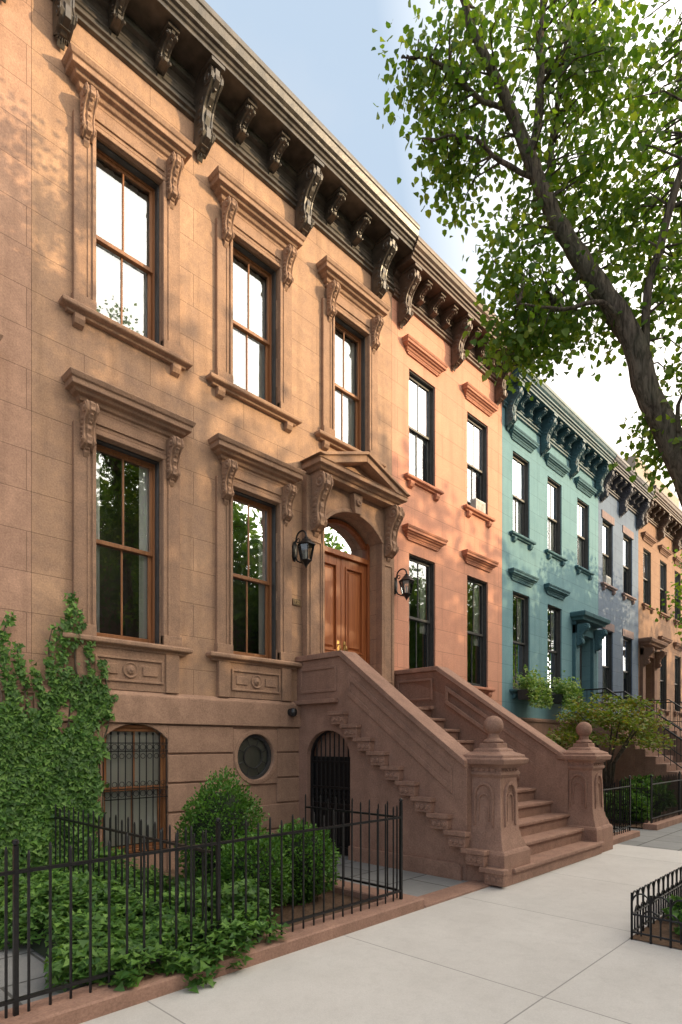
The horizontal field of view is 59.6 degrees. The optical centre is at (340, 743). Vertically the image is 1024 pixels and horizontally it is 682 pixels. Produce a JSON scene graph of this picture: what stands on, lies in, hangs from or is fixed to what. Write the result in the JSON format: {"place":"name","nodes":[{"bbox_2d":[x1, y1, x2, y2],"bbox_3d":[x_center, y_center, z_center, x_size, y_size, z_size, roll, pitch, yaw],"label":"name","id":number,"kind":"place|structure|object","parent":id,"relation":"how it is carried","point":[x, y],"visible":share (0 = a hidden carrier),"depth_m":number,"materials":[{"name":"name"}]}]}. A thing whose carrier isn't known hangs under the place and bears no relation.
{"place":"outdoors","nodes":[
{"label":"outdoors","id":0,"kind":"place"},
{"bbox_2d":[0,0,33,855],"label":"row house","id":1,"kind":"structure","parent":0,"point":[15,306],"depth_m":6.38,"materials":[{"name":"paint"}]},
{"bbox_2d":[0,826,655,1010],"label":"yard paving","id":2,"kind":"structure","parent":0,"point":[416,884],"depth_m":6.69,"materials":[{"name":"brown stone"}]},
{"bbox_2d":[0,878,423,1023],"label":"stone border","id":3,"kind":"object","parent":2,"relation":"on","point":[83,1004],"visible":0.61,"depth_m":4.25,"materials":[{"name":"brown stone"}]},
{"bbox_2d":[0,798,402,1018],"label":"iron fence","id":4,"kind":"object","parent":3,"relation":"on","point":[15,872],"visible":0.83,"depth_m":4.04,"materials":[{"name":"black metal"}]},
{"bbox_2d":[305,794,397,897],"bbox_3d":[0.075,1.080,6.433,1.367,1.000,0.024,0,0,44],"label":"iron fence","id":5,"kind":"object","parent":3,"relation":"on","point":[312,807],"visible":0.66,"depth_m":6.32,"materials":[{"name":"black metal"}]},
{"bbox_2d":[151,866,372,933],"bbox_3d":[-1.448,1.620,6.209,3.070,0.001,2.320,0,0,44],"label":"garden bed","id":6,"kind":"object","parent":2,"relation":"on","point":[287,911],"depth_m":5.93,"materials":[{"name":"brown soil"}]},
{"bbox_2d":[54,804,212,949],"bbox_3d":[-2.069,1.150,5.473,3.117,1.000,0.024,0,0,44],"label":"iron fence","id":7,"kind":"object","parent":6,"relation":"on","point":[121,831],"visible":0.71,"depth_m":5.22,"materials":[{"name":"black metal"}]},
{"bbox_2d":[0,845,289,993],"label":"ivy ground cover","id":8,"kind":"object","parent":6,"relation":"on","point":[186,963],"visible":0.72,"depth_m":4.58,"materials":[{"name":"green plant"}]},
{"bbox_2d":[174,765,269,882],"bbox_3d":[-1.262,0.935,6.230,1.046,1.428,0.970,0,0,44],"label":"boxwood shrub","id":9,"kind":"object","parent":6,"relation":"on","point":[229,807],"visible":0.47,"depth_m":6.06,"materials":[{"name":"green plant"}]},
{"bbox_2d":[210,829,295,916],"bbox_3d":[-0.819,1.225,5.616,0.805,0.852,0.815,0,0,-1],"label":"boxwood shrub","id":10,"kind":"object","parent":6,"relation":"on","point":[239,862],"visible":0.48,"depth_m":5.44,"materials":[{"name":"green plant"}]},
{"bbox_2d":[271,818,340,904],"bbox_3d":[-0.410,1.207,6.212,0.900,0.885,0.895,0,0,44],"label":"boxwood shrub","id":11,"kind":"object","parent":6,"relation":"on","point":[308,866],"visible":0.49,"depth_m":6.01,"materials":[{"name":"green plant"}]},
{"bbox_2d":[418,880,491,907],"bbox_3d":[1.207,1.645,6.540,0.270,0.050,1.315,0,0,44],"label":"stone threshold","id":12,"kind":"object","parent":2,"relation":"on","point":[447,894],"visible":0.56,"depth_m":6.49,"materials":[{"name":"brown stone"}]},
{"bbox_2d":[613,830,639,844],"bbox_3d":[4.692,1.610,10.135,0.250,0.120,1.600,0,0,44],"label":"stone border","id":13,"kind":"object","parent":2,"relation":"on","point":[624,836],"visible":0.38,"depth_m":10.19,"materials":[{"name":"brown stone"}]},
{"bbox_2d":[603,775,630,834],"bbox_3d":[4.671,1.070,10.120,0.036,1.020,1.388,0,0,44],"label":"iron fence","id":14,"kind":"object","parent":13,"relation":"on","point":[621,787],"visible":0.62,"depth_m":10.22,"materials":[{"name":"black metal"}]},
{"bbox_2d":[611,809,676,827],"bbox_3d":[6.110,1.620,13.979,3.050,0.001,4.000,0,0,44],"label":"garden bed","id":15,"kind":"object","parent":2,"relation":"on","point":[634,825],"visible":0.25,"depth_m":12.12,"materials":[{"name":"brown soil"}]},
{"bbox_2d":[545,692,675,792],"bbox_3d":[6.333,0.202,14.099,2.872,2.906,4.220,0,0,44],"label":"maple tree","id":16,"kind":"object","parent":15,"relation":"on","point":[635,723],"visible":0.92,"depth_m":13.74,"materials":[{"name":"green plant"}]},
{"bbox_2d":[604,780,647,828],"bbox_3d":[4.880,1.185,12.525,2.917,0.930,0.024,0,0,44],"label":"iron fence","id":17,"kind":"object","parent":15,"relation":"on","point":[636,788],"visible":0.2,"depth_m":11.75,"materials":[{"name":"black metal"}]},
{"bbox_2d":[606,788,657,823],"bbox_3d":[5.922,1.279,12.377,1.229,0.803,1.224,0,0,44],"label":"garden shrub","id":18,"kind":"object","parent":15,"relation":"on","point":[633,807],"visible":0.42,"depth_m":12.09,"materials":[{"name":"green plant"}]},
{"bbox_2d":[618,778,676,816],"bbox_3d":[6.933,1.236,13.601,1.386,0.906,1.360,0,0,0],"label":"garden shrub","id":19,"kind":"object","parent":15,"relation":"on","point":[644,791],"visible":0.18,"depth_m":13.34,"materials":[{"name":"green plant"}]},
{"bbox_2d":[619,772,676,795],"bbox_3d":[7.395,1.190,14.486,1.242,1.027,1.301,0,0,44],"label":"garden shrub","id":20,"kind":"object","parent":15,"relation":"on","point":[638,780],"visible":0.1,"depth_m":14.46,"materials":[{"name":"green plant"}]},
{"bbox_2d":[638,485,681,762],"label":"row house","id":21,"kind":"structure","parent":2,"relation":"on","point":[660,652],"depth_m":21.96,"materials":[{"name":"paint"}]},
{"bbox_2d":[641,531,657,613],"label":"window","id":22,"kind":"structure","parent":21,"relation":"in","point":[646,537],"depth_m":21.63,"materials":[{"name":"paint"}]},
{"bbox_2d":[658,544,672,621],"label":"window","id":23,"kind":"structure","parent":21,"relation":"in","point":[663,550],"depth_m":23.00,"materials":[{"name":"paint"}]},
{"bbox_2d":[658,636,672,715],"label":"window","id":24,"kind":"structure","parent":21,"relation":"in","point":[663,662],"depth_m":23.06,"materials":[{"name":"paint"}]},
{"bbox_2d":[673,556,681,628],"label":"window","id":25,"kind":"structure","parent":21,"relation":"in","point":[676,559],"depth_m":24.38,"materials":[{"name":"paint"}]},
{"bbox_2d":[673,642,681,717],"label":"window","id":26,"kind":"structure","parent":21,"relation":"in","point":[678,646],"depth_m":24.42,"materials":[{"name":"paint"}]},
{"bbox_2d":[643,814,681,830],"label":"stone border","id":27,"kind":"object","parent":2,"relation":"on","point":[665,823],"visible":0.69,"depth_m":11.69,"materials":[{"name":"brown stone"}]},
{"bbox_2d":[650,771,681,822],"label":"iron fence","id":28,"kind":"object","parent":27,"relation":"on","point":[679,795],"visible":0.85,"depth_m":12.14,"materials":[{"name":"black metal"}]},
{"bbox_2d":[80,844,681,1023],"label":"sidewalk","id":29,"kind":"structure","parent":0,"point":[558,946],"depth_m":4.34,"materials":[{"name":"concrete"}]},
{"bbox_2d":[630,916,681,948],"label":"tree pit","id":30,"kind":"object","parent":29,"relation":"on","point":[656,930],"visible":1,"depth_m":5.09,"materials":[{"name":"brown soil"}]},
{"bbox_2d":[371,0,681,506],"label":"linden tree","id":31,"kind":"object","parent":30,"relation":"on","point":[594,54],"visible":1,"depth_m":5.72,"materials":[{"name":"green plant"}]},
{"bbox_2d":[631,866,681,947],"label":"tree guard","id":32,"kind":"object","parent":30,"relation":"on","point":[653,905],"visible":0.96,"depth_m":5.16,"materials":[{"name":"black metal"}]},
{"bbox_2d":[662,894,681,920],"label":"pit plant","id":33,"kind":"object","parent":30,"relation":"on","point":[676,907],"visible":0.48,"depth_m":5.47,"materials":[{"name":"green plant"}]},
{"bbox_2d":[665,909,681,934],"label":"pit plant","id":34,"kind":"object","parent":30,"relation":"on","point":[677,929],"visible":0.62,"depth_m":5.12,"materials":[{"name":"green plant"}]},
{"bbox_2d":[205,0,681,509],"label":"sky","id":35,"kind":"structure","parent":0,"point":[320,50],"materials":[{"name":"blue"}]},
{"bbox_2d":[598,454,653,716],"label":"row house","id":36,"kind":"structure","parent":0,"point":[623,504],"depth_m":19.24,"materials":[{"name":"blue stone"}]},
{"bbox_2d":[603,575,610,584],"bbox_3d":[8.316,-5.100,18.661,0.158,0.260,0.400,0,0,44],"label":"air conditioner","id":37,"kind":"object","parent":36,"relation":"on","point":[606,579],"visible":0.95,"depth_m":18.53,"materials":[{"name":"white metal"}]},
{"bbox_2d":[601,623,614,708],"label":"window","id":38,"kind":"structure","parent":36,"relation":"in","point":[607,640],"depth_m":18.95,"materials":[{"name":"glass"}]},
{"bbox_2d":[600,509,617,595],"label":"window","id":39,"kind":"structure","parent":36,"relation":"in","point":[607,528],"depth_m":18.90,"materials":[{"name":"glass"}]},
{"bbox_2d":[622,628,633,706],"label":"window","id":40,"kind":"structure","parent":36,"relation":"in","point":[626,642],"depth_m":20.24,"materials":[{"name":"paint"}]},
{"bbox_2d":[621,525,636,604],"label":"window","id":41,"kind":"structure","parent":36,"relation":"in","point":[626,541],"depth_m":20.17,"materials":[{"name":"glass"}]},
{"bbox_2d":[618,822,681,850],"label":"sidewalk","id":42,"kind":"structure","parent":0,"point":[668,838],"depth_m":10.25,"materials":[{"name":"grey concrete"}]},
{"bbox_2d":[649,547,681,640],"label":"street tree","id":43,"kind":"object","parent":42,"relation":"on","point":[679,593],"visible":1,"depth_m":18.64,"materials":[{"name":"green plant"}]},
{"label":"garden bed","id":44,"kind":"structure","parent":0,"visible":0},
{"bbox_2d":[604,781,624,832],"bbox_3d":[4.011,1.160,11.697,3.017,0.980,0.024,0,0,44],"label":"iron fence","id":45,"kind":"object","parent":44,"relation":"on","point":[613,805],"visible":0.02,"depth_m":10.79,"materials":[{"name":"black metal"}]},
{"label":"pavement base","id":46,"kind":"structure","parent":0,"visible":0},
{"bbox_2d":[31,0,612,886],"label":"brownstone house","id":47,"kind":"structure","parent":46,"relation":"on","point":[225,226],"depth_m":8.05,"materials":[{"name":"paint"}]},
{"bbox_2d":[0,592,118,888],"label":"climbing ivy","id":48,"kind":"object","parent":47,"relation":"attached to","point":[40,753],"visible":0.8,"depth_m":6.51,"materials":[{"name":"green plant"}]},
{"bbox_2d":[58,42,195,377],"bbox_3d":[-2.603,-6.266,7.296,0.523,2.988,1.660,0,0,44],"label":"window","id":49,"kind":"structure","parent":47,"relation":"in","point":[115,291],"depth_m":7.37,"materials":[{"name":"brown stone"}]},
{"bbox_2d":[58,367,195,693],"bbox_3d":[-2.596,-2.420,7.289,0.503,3.540,1.660,0,0,44],"label":"window","id":50,"kind":"structure","parent":47,"relation":"in","point":[108,412],"depth_m":7.32,"materials":[{"name":"brown stone"}]},
{"bbox_2d":[102,725,167,852],"bbox_3d":[-2.571,0.555,7.376,0.165,1.570,0.860,0,0,44],"label":"window","id":51,"kind":"structure","parent":47,"relation":"in","point":[136,771],"depth_m":7.41,"materials":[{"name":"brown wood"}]},
{"bbox_2d":[238,734,271,779],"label":"round window","id":52,"kind":"structure","parent":47,"relation":"in","point":[254,753],"depth_m":8.75,"materials":[{"name":"glass"}]},
{"bbox_2d":[206,165,305,433],"bbox_3d":[-1.263,-6.266,8.684,0.523,2.988,1.660,0,0,44],"label":"window","id":53,"kind":"structure","parent":47,"relation":"in","point":[245,362],"depth_m":8.80,"materials":[{"name":"brown stone"}]},
{"bbox_2d":[206,433,305,701],"bbox_3d":[-1.256,-2.420,8.678,0.504,3.540,1.660,0,0,44],"label":"window","id":54,"kind":"structure","parent":47,"relation":"in","point":[247,469],"depth_m":8.75,"materials":[{"name":"brown stone"}]},
{"bbox_2d":[287,708,296,716],"bbox_3d":[-0.725,-0.477,9.027,0.125,0.145,0.124,0,0,44],"label":"security camera","id":55,"kind":"object","parent":47,"relation":"attached to","point":[291,712],"visible":1,"depth_m":8.99,"materials":[{"name":"black plastic"}]},
{"bbox_2d":[292,598,300,605],"bbox_3d":[-0.690,-2.200,9.257,0.027,0.100,0.160,0,0,44],"label":"house number plaque","id":56,"kind":"object","parent":47,"relation":"attached to","point":[296,602],"visible":1,"depth_m":9.25,"materials":[{"name":"brown metal"}]},
{"bbox_2d":[292,530,315,567],"bbox_3d":[-0.581,-2.971,9.097,0.405,0.607,0.300,0,0,44],"label":"wall lantern","id":57,"kind":"object","parent":47,"relation":"attached to","point":[305,542],"depth_m":9.06,"materials":[{"name":"black metal"}]},
{"bbox_2d":[325,553,340,651],"bbox_3d":[-0.226,-1.934,10.017,0.158,2.548,0.654,0,0,44],"label":"door","id":58,"kind":"structure","parent":47,"relation":"in","point":[332,563],"depth_m":10.11,"materials":[{"name":"brown wood"}]},
{"bbox_2d":[314,255,390,467],"bbox_3d":[0.147,-6.266,10.145,0.523,2.988,1.660,0,0,44],"label":"window","id":59,"kind":"structure","parent":47,"relation":"in","point":[342,412],"depth_m":10.27,"materials":[{"name":"brown stone"}]},
{"bbox_2d":[341,558,365,660],"bbox_3d":[0.234,-1.934,10.494,0.158,2.548,0.654,0,0,44],"label":"door","id":60,"kind":"structure","parent":47,"relation":"in","point":[353,574],"depth_m":10.49,"materials":[{"name":"brown wood"}]},
{"bbox_2d":[392,235,512,705],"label":"row house","id":61,"kind":"structure","parent":46,"relation":"on","point":[446,434],"depth_m":12.21,"materials":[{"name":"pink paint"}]},
{"bbox_2d":[394,568,414,599],"bbox_3d":[1.141,-2.911,10.881,0.405,0.607,0.300,0,0,44],"label":"wall lantern","id":62,"kind":"object","parent":61,"relation":"attached to","point":[406,579],"depth_m":10.83,"materials":[{"name":"black metal"}]},
{"bbox_2d":[402,334,447,501],"bbox_3d":[1.575,-6.257,11.658,0.365,2.790,1.314,0,0,44],"label":"window","id":63,"kind":"structure","parent":61,"relation":"in","point":[421,395],"depth_m":11.74,"materials":[{"name":"glass"}]},
{"bbox_2d":[402,523,447,667],"bbox_3d":[1.575,-2.577,11.658,0.365,3.110,1.314,0,0,44],"label":"window","id":64,"kind":"structure","parent":61,"relation":"in","point":[415,534],"depth_m":11.96,"materials":[{"name":"glass"}]},
{"bbox_2d":[470,498,485,513],"bbox_3d":[3.036,-5.240,13.194,0.158,0.260,0.400,0,0,44],"label":"air conditioner","id":65,"kind":"object","parent":61,"relation":"on","point":[478,504],"visible":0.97,"depth_m":13.09,"materials":[{"name":"white metal"}]},
{"bbox_2d":[461,382,498,527],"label":"window","id":66,"kind":"structure","parent":61,"relation":"in","point":[476,431],"depth_m":13.23,"materials":[{"name":"glass"}]},
{"bbox_2d":[461,549,498,697],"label":"window","id":67,"kind":"structure","parent":61,"relation":"in","point":[479,588],"depth_m":13.41,"materials":[{"name":"glass"}]},
{"bbox_2d":[502,368,681,809],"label":"row house","id":68,"kind":"structure","parent":46,"relation":"on","point":[559,453],"depth_m":15.54,"materials":[{"name":"teal paint"}]},
{"bbox_2d":[508,567,538,698],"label":"window","id":69,"kind":"structure","parent":68,"relation":"in","point":[520,646],"depth_m":14.78,"materials":[{"name":"paint"}]},
{"bbox_2d":[509,424,539,550],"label":"window","id":70,"kind":"structure","parent":68,"relation":"in","point":[520,466],"depth_m":14.73,"materials":[{"name":"glass"}]},
{"bbox_2d":[514,664,553,708],"bbox_3d":[4.661,-1.369,14.322,0.587,1.084,1.231,0,0,44],"label":"window box","id":71,"kind":"object","parent":68,"relation":"attached to","point":[533,691],"visible":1,"depth_m":14.09,"materials":[{"name":"paint"}]},
{"bbox_2d":[544,452,570,566],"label":"window","id":72,"kind":"structure","parent":68,"relation":"in","point":[554,490],"depth_m":16.11,"materials":[{"name":"glass"}]},
{"bbox_2d":[544,583,570,695],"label":"window","id":73,"kind":"structure","parent":68,"relation":"in","point":[554,654],"depth_m":16.21,"materials":[{"name":"glass"}]},
{"bbox_2d":[548,670,584,710],"bbox_3d":[5.959,-1.369,15.656,0.566,1.121,1.215,0,0,44],"label":"window box","id":74,"kind":"object","parent":68,"relation":"attached to","point":[566,693],"visible":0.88,"depth_m":15.42,"materials":[{"name":"paint"}]},
{"bbox_2d":[580,646,581,691],"bbox_3d":[6.833,-1.875,17.451,0.065,2.450,1.000,0,0,44],"label":"door","id":75,"kind":"structure","parent":68,"relation":"in","point":[580,646],"depth_m":17.79,"materials":[{"name":"paint"}]},
{"bbox_2d":[574,476,596,580],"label":"window","id":76,"kind":"structure","parent":68,"relation":"in","point":[582,509],"depth_m":17.46,"materials":[{"name":"glass"}]},
{"bbox_2d":[623,455,678,506],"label":"apartment building","id":77,"kind":"structure","parent":46,"relation":"on","point":[666,491],"depth_m":48.94,"materials":[{"name":"beige brick"}]}
]}

